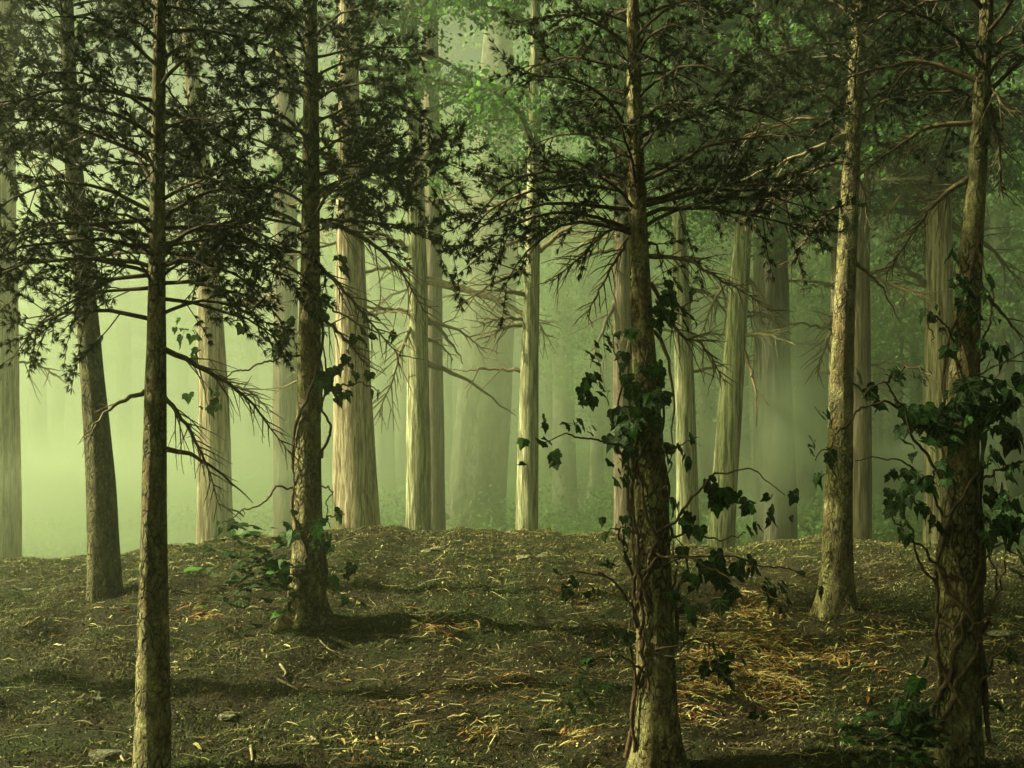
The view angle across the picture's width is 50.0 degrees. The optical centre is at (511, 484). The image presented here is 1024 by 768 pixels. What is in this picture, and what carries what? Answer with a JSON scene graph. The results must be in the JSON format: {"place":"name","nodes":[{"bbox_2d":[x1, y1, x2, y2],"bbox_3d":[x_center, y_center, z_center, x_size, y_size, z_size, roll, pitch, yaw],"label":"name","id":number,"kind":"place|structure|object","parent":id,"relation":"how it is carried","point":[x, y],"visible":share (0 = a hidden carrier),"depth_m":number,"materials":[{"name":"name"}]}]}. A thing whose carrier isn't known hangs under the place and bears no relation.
{"place":"outdoors","nodes":[
{"label":"outdoors","id":0,"kind":"place"},
{"bbox_2d":[0,448,1023,767],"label":"ground","id":1,"kind":"structure","parent":0,"point":[414,680],"depth_m":8.31,"materials":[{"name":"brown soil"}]},
{"bbox_2d":[16,149,85,466],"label":"forest tree","id":2,"kind":"object","parent":1,"relation":"on","point":[38,429],"visible":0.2,"depth_m":89.42,"materials":[{"name":"green plant"}]},
{"bbox_2d":[0,0,115,559],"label":"forest tree","id":3,"kind":"object","parent":1,"relation":"on","point":[10,498],"visible":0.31,"depth_m":21.83,"materials":[{"name":"beige plant"}]},
{"bbox_2d":[19,201,103,453],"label":"forest tree","id":4,"kind":"object","parent":1,"relation":"on","point":[57,420],"visible":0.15,"depth_m":111.02,"materials":[{"name":"green plant"}]},
{"bbox_2d":[0,30,140,268],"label":"pine tree","id":5,"kind":"object","parent":1,"relation":"on","point":[28,60],"visible":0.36,"depth_m":8.55,"materials":[{"name":"green plant"}]},
{"bbox_2d":[92,696,106,701],"bbox_3d":[-2.801,1.441,7.409,0.131,0.042,0.108,0,0,0],"label":"stone","id":6,"kind":"object","parent":1,"relation":"on","point":[96,698],"visible":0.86,"depth_m":7.39,"materials":[{"name":"grey stone"}]},
{"bbox_2d":[88,749,129,761],"bbox_3d":[-2.356,1.569,6.394,0.244,0.080,0.230,0,0,-27],"label":"stone","id":7,"kind":"object","parent":1,"relation":"on","point":[114,753],"visible":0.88,"depth_m":6.33,"materials":[{"name":"grey stone"}]},
{"bbox_2d":[109,606,128,608],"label":"fallen twig","id":8,"kind":"object","parent":1,"relation":"on","point":[126,607],"visible":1,"depth_m":9.36,"materials":[{"name":"brown wood"}]},
{"bbox_2d":[67,167,173,460],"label":"forest tree","id":9,"kind":"object","parent":1,"relation":"on","point":[125,325],"visible":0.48,"depth_m":98.44,"materials":[{"name":"green plant"}]},
{"bbox_2d":[0,0,246,603],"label":"pine tree","id":10,"kind":"object","parent":1,"relation":"on","point":[104,577],"visible":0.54,"depth_m":9.91,"materials":[{"name":"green plant"}]},
{"bbox_2d":[120,755,131,761],"bbox_3d":[-2.225,1.574,6.337,0.065,0.022,0.147,0,0,-29],"label":"fallen twig","id":11,"kind":"object","parent":1,"relation":"on","point":[123,759],"visible":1,"depth_m":6.30,"materials":[{"name":"brown wood"}]},
{"bbox_2d":[0,0,360,767],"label":"pine tree","id":12,"kind":"object","parent":1,"relation":"on","point":[152,734],"visible":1,"depth_m":5.94,"materials":[{"name":"green plant"}]},
{"bbox_2d":[135,193,225,452],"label":"forest tree","id":13,"kind":"object","parent":1,"relation":"on","point":[181,366],"visible":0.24,"depth_m":107.49,"materials":[{"name":"grey plant"}]},
{"bbox_2d":[130,0,293,544],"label":"forest tree","id":14,"kind":"object","parent":1,"relation":"on","point":[207,527],"visible":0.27,"depth_m":22.76,"materials":[{"name":"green plant"}]},
{"bbox_2d":[217,712,238,720],"bbox_3d":[-1.890,1.526,7.261,0.134,0.047,0.120,0,0,21],"label":"stone","id":15,"kind":"object","parent":1,"relation":"on","point":[226,716],"visible":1,"depth_m":7.23,"materials":[{"name":"grey stone"}]},
{"bbox_2d":[217,189,273,458],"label":"forest tree","id":16,"kind":"object","parent":1,"relation":"on","point":[248,359],"visible":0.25,"depth_m":103.77,"materials":[{"name":"grey plant"}]},
{"bbox_2d":[248,745,253,761],"bbox_3d":[-1.494,1.545,6.287,0.031,0.053,0.279,0,0,-12],"label":"fallen twig","id":17,"kind":"object","parent":1,"relation":"on","point":[251,753],"visible":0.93,"depth_m":6.31,"materials":[{"name":"brown wood"}]},
{"bbox_2d":[196,1,335,536],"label":"forest tree","id":18,"kind":"object","parent":1,"relation":"on","point":[284,404],"visible":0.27,"depth_m":33.67,"materials":[{"name":"brown plant"}]},
{"bbox_2d":[276,663,297,689],"bbox_3d":[-1.640,1.368,7.821,0.120,0.138,0.389,0,0,-29],"label":"fallen twig","id":19,"kind":"object","parent":1,"relation":"on","point":[283,676],"visible":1,"depth_m":7.73,"materials":[{"name":"brown wood"}]},
{"bbox_2d":[97,0,502,633],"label":"pine tree","id":20,"kind":"object","parent":1,"relation":"on","point":[311,608],"visible":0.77,"depth_m":8.91,"materials":[{"name":"green plant"}]},
{"bbox_2d":[172,254,397,635],"bbox_3d":[-1.812,-0.308,8.809,1.843,3.076,0.683,0,0,0],"label":"ivy plant","id":21,"kind":"object","parent":20,"relation":"attached to","point":[278,566],"visible":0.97,"depth_m":8.81,"materials":[{"name":"green plant"}]},
{"bbox_2d":[253,109,394,476],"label":"forest tree","id":22,"kind":"object","parent":1,"relation":"on","point":[327,461],"visible":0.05,"depth_m":82.87,"materials":[{"name":"plant"}]},
{"bbox_2d":[317,637,340,654],"bbox_3d":[-1.426,1.244,8.458,0.060,0.105,0.306,0,0,-45],"label":"fallen twig","id":23,"kind":"object","parent":1,"relation":"on","point":[328,648],"visible":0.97,"depth_m":8.40,"materials":[{"name":"brown wood"}]},
{"bbox_2d":[270,56,402,495],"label":"forest tree","id":24,"kind":"object","parent":1,"relation":"on","point":[332,292],"visible":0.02,"depth_m":72.59,"materials":[{"name":"grey plant"}]},
{"bbox_2d":[226,0,508,529],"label":"forest tree","id":25,"kind":"object","parent":1,"relation":"on","point":[355,498],"visible":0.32,"depth_m":20.73,"materials":[{"name":"brown plant"}]},
{"bbox_2d":[270,0,466,523],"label":"forest tree","id":26,"kind":"object","parent":1,"relation":"on","point":[385,453],"visible":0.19,"depth_m":59.29,"materials":[{"name":"brown plant"}]},
{"bbox_2d":[362,736,415,745],"bbox_3d":[-0.724,1.529,6.570,0.300,0.083,0.365,0,0,0],"label":"fallen twig","id":27,"kind":"object","parent":1,"relation":"on","point":[376,737],"visible":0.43,"depth_m":6.56,"materials":[{"name":"brown wood"}]},
{"bbox_2d":[246,0,568,530],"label":"forest tree","id":28,"kind":"object","parent":1,"relation":"on","point":[418,482],"visible":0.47,"depth_m":23.79,"materials":[{"name":"green plant"}]},
{"bbox_2d":[362,110,473,487],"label":"forest tree","id":29,"kind":"object","parent":1,"relation":"on","point":[401,424],"visible":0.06,"depth_m":77.63,"materials":[{"name":"grey plant"}]},
{"bbox_2d":[366,14,478,505],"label":"forest tree","id":30,"kind":"object","parent":1,"relation":"on","point":[448,304],"visible":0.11,"depth_m":67.23,"materials":[{"name":"grey plant"}]},
{"bbox_2d":[367,0,483,530],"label":"forest tree","id":31,"kind":"object","parent":1,"relation":"on","point":[437,441],"visible":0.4,"depth_m":31.75,"materials":[{"name":"brown plant"}]},
{"bbox_2d":[410,614,449,626],"bbox_3d":[-0.689,1.105,8.943,0.282,0.078,0.318,0,0,15],"label":"fallen twig","id":32,"kind":"object","parent":1,"relation":"on","point":[430,623],"visible":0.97,"depth_m":8.91,"materials":[{"name":"brown wood"}]},
{"bbox_2d":[430,546,445,550],"bbox_3d":[-0.770,0.666,11.558,0.191,0.062,0.180,0,0,0],"label":"stone","id":33,"kind":"object","parent":1,"relation":"on","point":[437,548],"visible":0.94,"depth_m":11.50,"materials":[{"name":"grey stone"}]},
{"bbox_2d":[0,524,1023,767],"bbox_3d":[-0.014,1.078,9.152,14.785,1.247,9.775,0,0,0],"label":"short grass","id":34,"kind":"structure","parent":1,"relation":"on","point":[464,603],"depth_m":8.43,"materials":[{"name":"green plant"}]},
{"bbox_2d":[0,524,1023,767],"bbox_3d":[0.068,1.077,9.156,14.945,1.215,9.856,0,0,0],"label":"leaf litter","id":35,"kind":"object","parent":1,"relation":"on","point":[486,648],"visible":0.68,"depth_m":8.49,"materials":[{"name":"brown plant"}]},
{"bbox_2d":[1,543,1023,767],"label":"fern litter","id":36,"kind":"object","parent":1,"relation":"on","point":[769,655],"visible":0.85,"depth_m":8.26,"materials":[{"name":"plant"}]},
{"bbox_2d":[359,0,666,531],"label":"forest tree","id":37,"kind":"object","parent":1,"relation":"on","point":[527,491],"visible":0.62,"depth_m":19.85,"materials":[{"name":"green plant"}]},
{"bbox_2d":[442,2,585,530],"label":"forest tree","id":38,"kind":"object","parent":1,"relation":"on","point":[480,447],"visible":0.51,"depth_m":47.04,"materials":[{"name":"green plant"}]},
{"bbox_2d":[20,424,1023,558],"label":"undergrowth","id":39,"kind":"object","parent":1,"relation":"on","point":[130,503],"visible":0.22,"depth_m":56.41,"materials":[{"name":"green plant"}]},
{"bbox_2d":[516,555,533,558],"bbox_3d":[0.143,0.728,11.098,0.212,0.062,0.162,0,0,0],"label":"stone","id":40,"kind":"object","parent":1,"relation":"on","point":[521,556],"visible":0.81,"depth_m":11.06,"materials":[{"name":"grey stone"}]},
{"bbox_2d":[454,0,651,527],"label":"forest tree","id":41,"kind":"object","parent":1,"relation":"on","point":[566,470],"visible":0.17,"depth_m":56.70,"materials":[{"name":"brown plant"}]},
{"bbox_2d":[513,50,606,493],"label":"forest tree","id":42,"kind":"object","parent":1,"relation":"on","point":[549,421],"visible":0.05,"depth_m":72.38,"materials":[{"name":"grey plant"}]},
{"bbox_2d":[514,67,658,499],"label":"forest tree","id":43,"kind":"object","parent":1,"relation":"on","point":[596,466],"visible":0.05,"depth_m":69.83,"materials":[{"name":"grey plant"}]},
{"bbox_2d":[516,135,664,482],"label":"forest tree","id":44,"kind":"object","parent":1,"relation":"on","point":[607,422],"visible":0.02,"depth_m":80.21,"materials":[{"name":"grey plant"}]},
{"bbox_2d":[461,0,782,535],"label":"forest tree","id":45,"kind":"object","parent":1,"relation":"on","point":[622,295],"visible":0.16,"depth_m":26.80,"materials":[{"name":"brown plant"}]},
{"bbox_2d":[570,24,719,358],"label":"forest tree","id":46,"kind":"object","parent":1,"relation":"on","point":[657,344],"visible":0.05,"depth_m":64.78,"materials":[{"name":"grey plant"}]},
{"bbox_2d":[432,0,868,767],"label":"pine tree","id":47,"kind":"object","parent":1,"relation":"on","point":[658,736],"visible":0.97,"depth_m":6.12,"materials":[{"name":"green plant"}]},
{"bbox_2d":[516,277,823,758],"bbox_3d":[0.854,0.230,5.981,1.671,2.750,0.680,0,0,5],"label":"ivy plant","id":48,"kind":"object","parent":47,"relation":"attached to","point":[626,436],"visible":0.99,"depth_m":6.00,"materials":[{"name":"green plant"}]},
{"bbox_2d":[508,0,814,545],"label":"forest tree","id":49,"kind":"object","parent":1,"relation":"on","point":[687,482],"visible":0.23,"depth_m":22.83,"materials":[{"name":"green plant"}]},
{"bbox_2d":[641,22,786,518],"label":"forest tree","id":50,"kind":"object","parent":1,"relation":"on","point":[707,435],"visible":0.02,"depth_m":59.40,"materials":[{"name":"grey plant"}]},
{"bbox_2d":[690,120,795,489],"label":"forest tree","id":51,"kind":"object","parent":1,"relation":"on","point":[744,446],"visible":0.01,"depth_m":77.63,"materials":[{"name":"grey plant"}]},
{"bbox_2d":[589,0,925,542],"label":"forest tree","id":52,"kind":"object","parent":1,"relation":"on","point":[774,463],"visible":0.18,"depth_m":26.61,"materials":[{"name":"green plant"}]},
{"bbox_2d":[587,0,938,547],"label":"forest tree","id":53,"kind":"object","parent":1,"relation":"on","point":[728,439],"visible":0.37,"depth_m":20.80,"materials":[{"name":"brown plant"}]},
{"bbox_2d":[509,0,1023,466],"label":"distant woodland","id":54,"kind":"object","parent":1,"relation":"on","point":[874,340],"visible":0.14,"depth_m":52.44,"materials":[{"name":"green plant"}]},
{"bbox_2d":[717,4,899,529],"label":"forest tree","id":55,"kind":"object","parent":1,"relation":"on","point":[805,470],"visible":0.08,"depth_m":56.78,"materials":[{"name":"grey plant"}]},
{"bbox_2d":[789,257,829,436],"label":"forest tree","id":56,"kind":"object","parent":1,"relation":"on","point":[826,360],"depth_m":82.95,"materials":[{"name":"grey plant"}]},
{"bbox_2d":[751,156,890,497],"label":"forest tree","id":57,"kind":"object","parent":1,"relation":"on","point":[819,446],"depth_m":72.44,"materials":[{"name":"grey plant"}]},
{"bbox_2d":[671,0,1023,540],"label":"forest tree","id":58,"kind":"object","parent":1,"relation":"on","point":[862,476],"visible":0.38,"depth_m":19.84,"materials":[{"name":"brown plant"}]},
{"bbox_2d":[677,0,1023,621],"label":"pine tree","id":59,"kind":"object","parent":1,"relation":"on","point":[837,583],"visible":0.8,"depth_m":9.43,"materials":[{"name":"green plant"}]},
{"bbox_2d":[684,0,1023,438],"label":"forest tree","id":60,"kind":"object","parent":1,"relation":"on","point":[834,196],"visible":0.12,"depth_m":27.56,"materials":[{"name":"brown plant"}]},
{"bbox_2d":[815,78,924,498],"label":"forest tree","id":61,"kind":"object","parent":1,"relation":"on","point":[877,444],"visible":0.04,"depth_m":69.83,"materials":[{"name":"grey plant"}]},
{"bbox_2d":[737,0,1023,543],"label":"forest tree","id":62,"kind":"object","parent":1,"relation":"on","point":[937,272],"visible":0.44,"depth_m":19.80,"materials":[{"name":"green plant"}]},
{"bbox_2d":[768,0,1023,767],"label":"pine tree","id":63,"kind":"object","parent":1,"relation":"on","point":[965,745],"visible":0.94,"depth_m":5.96,"materials":[{"name":"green plant"}]},
{"bbox_2d":[807,243,1023,767],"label":"ivy plant","id":64,"kind":"object","parent":63,"relation":"attached to","point":[932,421],"visible":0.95,"depth_m":5.81,"materials":[{"name":"green plant"}]},
{"bbox_2d":[870,199,963,483],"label":"forest tree","id":65,"kind":"object","parent":1,"relation":"on","point":[914,434],"visible":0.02,"depth_m":75.06,"materials":[{"name":"grey plant"}]},
{"bbox_2d":[821,0,1023,528],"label":"forest tree","id":66,"kind":"object","parent":1,"relation":"on","point":[891,448],"visible":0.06,"depth_m":56.82,"materials":[{"name":"grey plant"}]},
{"bbox_2d":[908,2,1023,541],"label":"forest tree","id":67,"kind":"object","parent":1,"relation":"on","point":[1008,368],"visible":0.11,"depth_m":51.58,"materials":[{"name":"grey plant"}]},
{"bbox_2d":[981,11,1023,507],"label":"forest tree","id":68,"kind":"object","parent":1,"relation":"on","point":[1021,429],"visible":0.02,"depth_m":62.13,"materials":[{"name":"grey plant"}]},
{"bbox_2d":[988,630,1016,637],"bbox_3d":[3.928,1.185,8.792,0.228,0.068,0.185,0,0,0],"label":"stone","id":69,"kind":"object","parent":1,"relation":"on","point":[999,633],"visible":0.98,"depth_m":8.74,"materials":[{"name":"grey stone"}]},
{"bbox_2d":[14,0,1023,451],"label":"sky","id":70,"kind":"structure","parent":0,"point":[73,422],"materials":[{"name":"green"}]}
]}

